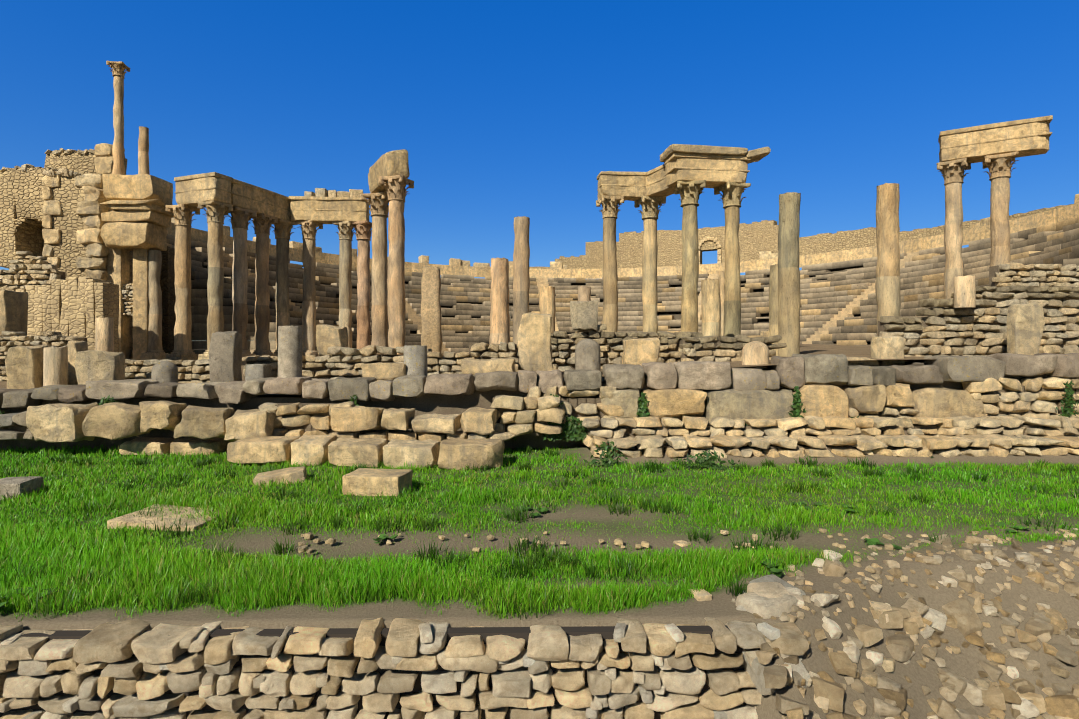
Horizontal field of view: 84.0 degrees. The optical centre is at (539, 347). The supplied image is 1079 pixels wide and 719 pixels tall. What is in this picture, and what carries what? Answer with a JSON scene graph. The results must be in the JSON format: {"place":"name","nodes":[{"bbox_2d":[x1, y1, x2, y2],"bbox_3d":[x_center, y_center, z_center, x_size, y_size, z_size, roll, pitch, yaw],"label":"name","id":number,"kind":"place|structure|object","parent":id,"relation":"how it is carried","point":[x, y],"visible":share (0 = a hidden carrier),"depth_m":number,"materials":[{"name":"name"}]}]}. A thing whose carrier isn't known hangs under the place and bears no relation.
{"place":"outdoors","nodes":[
{"label":"outdoors","id":0,"kind":"place"},
{"bbox_2d":[0,344,924,388],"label":"earth stage floor","id":1,"kind":"structure","parent":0,"point":[852,351],"depth_m":19.34,"materials":[{"name":"brown soil"}]},
{"bbox_2d":[0,143,175,380],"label":"ruined building","id":2,"kind":"structure","parent":1,"relation":"on","point":[62,228],"depth_m":25.11,"materials":[{"name":"beige stone"}]},
{"bbox_2d":[106,61,129,358],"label":"tall column","id":3,"kind":"structure","parent":1,"relation":"on","point":[118,267],"depth_m":25.66,"materials":[{"name":"stone"}]},
{"bbox_2d":[129,251,132,359],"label":"column","id":4,"kind":"structure","parent":1,"relation":"on","point":[131,355],"depth_m":26.26,"materials":[{"name":"stone"}]},
{"bbox_2d":[133,126,151,359],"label":"column","id":5,"kind":"structure","parent":1,"relation":"on","point":[140,302],"depth_m":25.55,"materials":[{"name":"stone"}]},
{"bbox_2d":[140,250,167,359],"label":"column","id":6,"kind":"structure","parent":1,"relation":"on","point":[155,350],"depth_m":25.64,"materials":[{"name":"stone"}]},
{"bbox_2d":[165,204,199,359],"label":"column","id":7,"kind":"structure","parent":1,"relation":"on","point":[182,216],"depth_m":23.75,"materials":[{"name":"stone"}]},
{"bbox_2d":[198,200,232,359],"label":"column","id":8,"kind":"structure","parent":1,"relation":"on","point":[215,212],"depth_m":23.18,"materials":[{"name":"stone"}]},
{"bbox_2d":[225,207,256,364],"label":"column","id":9,"kind":"structure","parent":1,"relation":"on","point":[239,219],"depth_m":24.31,"materials":[{"name":"stone"}]},
{"bbox_2d":[249,213,277,355],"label":"column","id":10,"kind":"structure","parent":1,"relation":"on","point":[262,222],"depth_m":25.42,"materials":[{"name":"stone"}]},
{"bbox_2d":[271,219,297,355],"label":"column","id":11,"kind":"structure","parent":1,"relation":"on","point":[282,230],"depth_m":26.54,"materials":[{"name":"stone"}]},
{"bbox_2d":[295,220,322,355],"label":"column","id":12,"kind":"structure","parent":1,"relation":"on","point":[309,229],"depth_m":26.71,"materials":[{"name":"stone"}]},
{"bbox_2d":[332,221,355,356],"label":"column","id":13,"kind":"structure","parent":1,"relation":"on","point":[345,233],"depth_m":26.84,"materials":[{"name":"stone"}]},
{"bbox_2d":[174,149,409,223],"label":"entablature","id":14,"kind":"structure","parent":13,"relation":"on","point":[322,205],"depth_m":24.66,"materials":[{"name":"beige stone"}]},
{"bbox_2d":[350,220,371,348],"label":"column","id":15,"kind":"structure","parent":1,"relation":"on","point":[363,230],"depth_m":26.85,"materials":[{"name":"stone"}]},
{"bbox_2d":[361,192,388,353],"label":"column","id":16,"kind":"structure","parent":1,"relation":"on","point":[379,206],"depth_m":22.17,"materials":[{"name":"stone"}]},
{"bbox_2d":[378,174,413,353],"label":"column","id":17,"kind":"structure","parent":1,"relation":"on","point":[396,191],"depth_m":20.09,"materials":[{"name":"stone"}]},
{"bbox_2d":[421,266,442,352],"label":"column","id":18,"kind":"structure","parent":1,"relation":"on","point":[431,335],"depth_m":19.54,"materials":[{"name":"stone"}]},
{"bbox_2d":[489,257,509,343],"bbox_3d":[-1.201,-0.964,18.095,0.629,3.446,0.611,0,0,-1],"label":"shaft","id":19,"kind":"object","parent":1,"relation":"on","point":[499,318],"visible":0.71,"depth_m":17.84,"materials":[{"name":"stone"}]},
{"bbox_2d":[43,275,975,394],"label":"stone blocks","id":20,"kind":"structure","parent":1,"relation":"on","point":[587,357],"depth_m":13.65,"materials":[{"name":"grey stone"}]},
{"bbox_2d":[512,216,529,343],"bbox_3d":[-0.652,-1.986,21.304,0.620,5.270,0.621,0,0,-1],"label":"shaft","id":21,"kind":"object","parent":1,"relation":"on","point":[521,279],"visible":0.77,"depth_m":21.06,"materials":[{"name":"stone"}]},
{"bbox_2d":[0,289,1044,388],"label":"stone blocks","id":22,"kind":"structure","parent":1,"relation":"on","point":[1025,323],"depth_m":14.26,"materials":[{"name":"beige stone"}]},
{"bbox_2d":[539,286,555,332],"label":"column","id":23,"kind":"structure","parent":1,"relation":"on","point":[547,305],"depth_m":21.08,"materials":[{"name":"stone"}]},
{"bbox_2d":[577,286,590,332],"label":"column","id":24,"kind":"structure","parent":1,"relation":"on","point":[584,293],"depth_m":22.74,"materials":[{"name":"stone"}]},
{"bbox_2d":[125,262,1078,383],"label":"stage rubble walls","id":25,"kind":"structure","parent":1,"relation":"on","point":[980,329],"depth_m":15.58,"materials":[{"name":"stone"}]},
{"bbox_2d":[596,195,623,331],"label":"column","id":26,"kind":"structure","parent":1,"relation":"on","point":[610,210],"depth_m":23.02,"materials":[{"name":"stone"}]},
{"bbox_2d":[597,144,770,200],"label":"entablature","id":27,"kind":"structure","parent":26,"relation":"on","point":[714,166],"depth_m":20.97,"materials":[{"name":"beige stone"}]},
{"bbox_2d":[166,194,1078,377],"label":"back wall","id":28,"kind":"structure","parent":1,"relation":"on","point":[758,243],"depth_m":49.73,"materials":[{"name":"beige stone"}]},
{"bbox_2d":[634,196,665,332],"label":"column","id":29,"kind":"structure","parent":1,"relation":"on","point":[649,212],"depth_m":23.14,"materials":[{"name":"stone"}]},
{"bbox_2d":[674,180,705,331],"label":"column","id":30,"kind":"structure","parent":1,"relation":"on","point":[689,192],"depth_m":20.96,"materials":[{"name":"stone"}]},
{"bbox_2d":[701,279,720,339],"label":"column","id":31,"kind":"structure","parent":1,"relation":"on","point":[711,308],"depth_m":18.75,"materials":[{"name":"stone"}]},
{"bbox_2d":[719,271,724,335],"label":"column","id":32,"kind":"structure","parent":1,"relation":"on","point":[721,283],"depth_m":22.91,"materials":[{"name":"stone"}]},
{"bbox_2d":[714,181,750,336],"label":"column","id":33,"kind":"structure","parent":1,"relation":"on","point":[732,192],"depth_m":21.18,"materials":[{"name":"stone"}]},
{"bbox_2d":[769,264,777,355],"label":"column","id":34,"kind":"structure","parent":1,"relation":"on","point":[773,305],"depth_m":17.47,"materials":[{"name":"stone"}]},
{"bbox_2d":[778,192,800,356],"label":"column","id":35,"kind":"structure","parent":1,"relation":"on","point":[789,302],"depth_m":17.00,"materials":[{"name":"stone"}]},
{"bbox_2d":[875,183,900,336],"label":"column","id":36,"kind":"structure","parent":1,"relation":"on","point":[887,289],"depth_m":16.44,"materials":[{"name":"stone"}]},
{"bbox_2d":[937,158,970,307],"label":"column","id":37,"kind":"structure","parent":1,"relation":"on","point":[952,172],"depth_m":21.76,"materials":[{"name":"stone"}]},
{"bbox_2d":[938,115,1052,162],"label":"lintel","id":38,"kind":"structure","parent":37,"relation":"on","point":[1022,137],"depth_m":21.02,"materials":[{"name":"beige stone"}]},
{"bbox_2d":[982,151,1018,266],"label":"column","id":39,"kind":"structure","parent":1,"relation":"on","point":[998,166],"depth_m":21.07,"materials":[{"name":"stone"}]},
{"bbox_2d":[0,445,1078,718],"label":"ground","id":40,"kind":"structure","parent":0,"point":[720,605],"depth_m":6.54,"materials":[{"name":"soil"}]},
{"bbox_2d":[0,456,1030,607],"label":"weed plants","id":41,"kind":"object","parent":40,"relation":"on","point":[872,541],"visible":0.58,"depth_m":6.94,"materials":[{"name":"green plant"}]},
{"bbox_2d":[0,466,1076,600],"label":"stones","id":42,"kind":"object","parent":40,"relation":"on","point":[366,481],"depth_m":8.77,"materials":[{"name":"beige stone"}]},
{"bbox_2d":[0,353,1078,470],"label":"stage wall blocks","id":43,"kind":"structure","parent":40,"relation":"on","point":[1001,404],"depth_m":12.77,"materials":[{"name":"grey stone"}]},
{"bbox_2d":[0,380,1078,470],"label":"wall plants","id":44,"kind":"object","parent":43,"relation":"on","point":[567,430],"depth_m":12.78,"materials":[{"name":"green plant"}]},
{"bbox_2d":[0,442,1078,621],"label":"grass field","id":45,"kind":"structure","parent":40,"relation":"on","point":[287,580],"depth_m":7.45,"materials":[{"name":"green plant"}]},
{"bbox_2d":[732,528,1078,718],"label":"rubble","id":46,"kind":"object","parent":40,"relation":"on","point":[914,618],"visible":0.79,"depth_m":5.40,"materials":[{"name":"stone"}]},
{"bbox_2d":[0,0,1078,277],"label":"sky","id":47,"kind":"structure","parent":0,"point":[501,111],"materials":[{"name":"blue"}]},
{"bbox_2d":[263,362,923,394],"bbox_3d":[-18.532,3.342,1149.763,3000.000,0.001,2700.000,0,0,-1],"label":"ground","id":48,"kind":"structure","parent":0,"point":[916,363],"depth_m":117.93,"materials":[{"name":"brown soil"}]},
{"bbox_2d":[0,574,809,718],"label":"stone wall","id":49,"kind":"structure","parent":48,"relation":"on","point":[404,668],"depth_m":4.73,"materials":[{"name":"brown stone"}]},
{"bbox_2d":[166,217,1078,353],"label":"amphitheatre seating","id":50,"kind":"object","parent":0,"point":[834,303],"visible":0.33,"depth_m":39.51,"materials":[{"name":"beige stone"}]}
]}

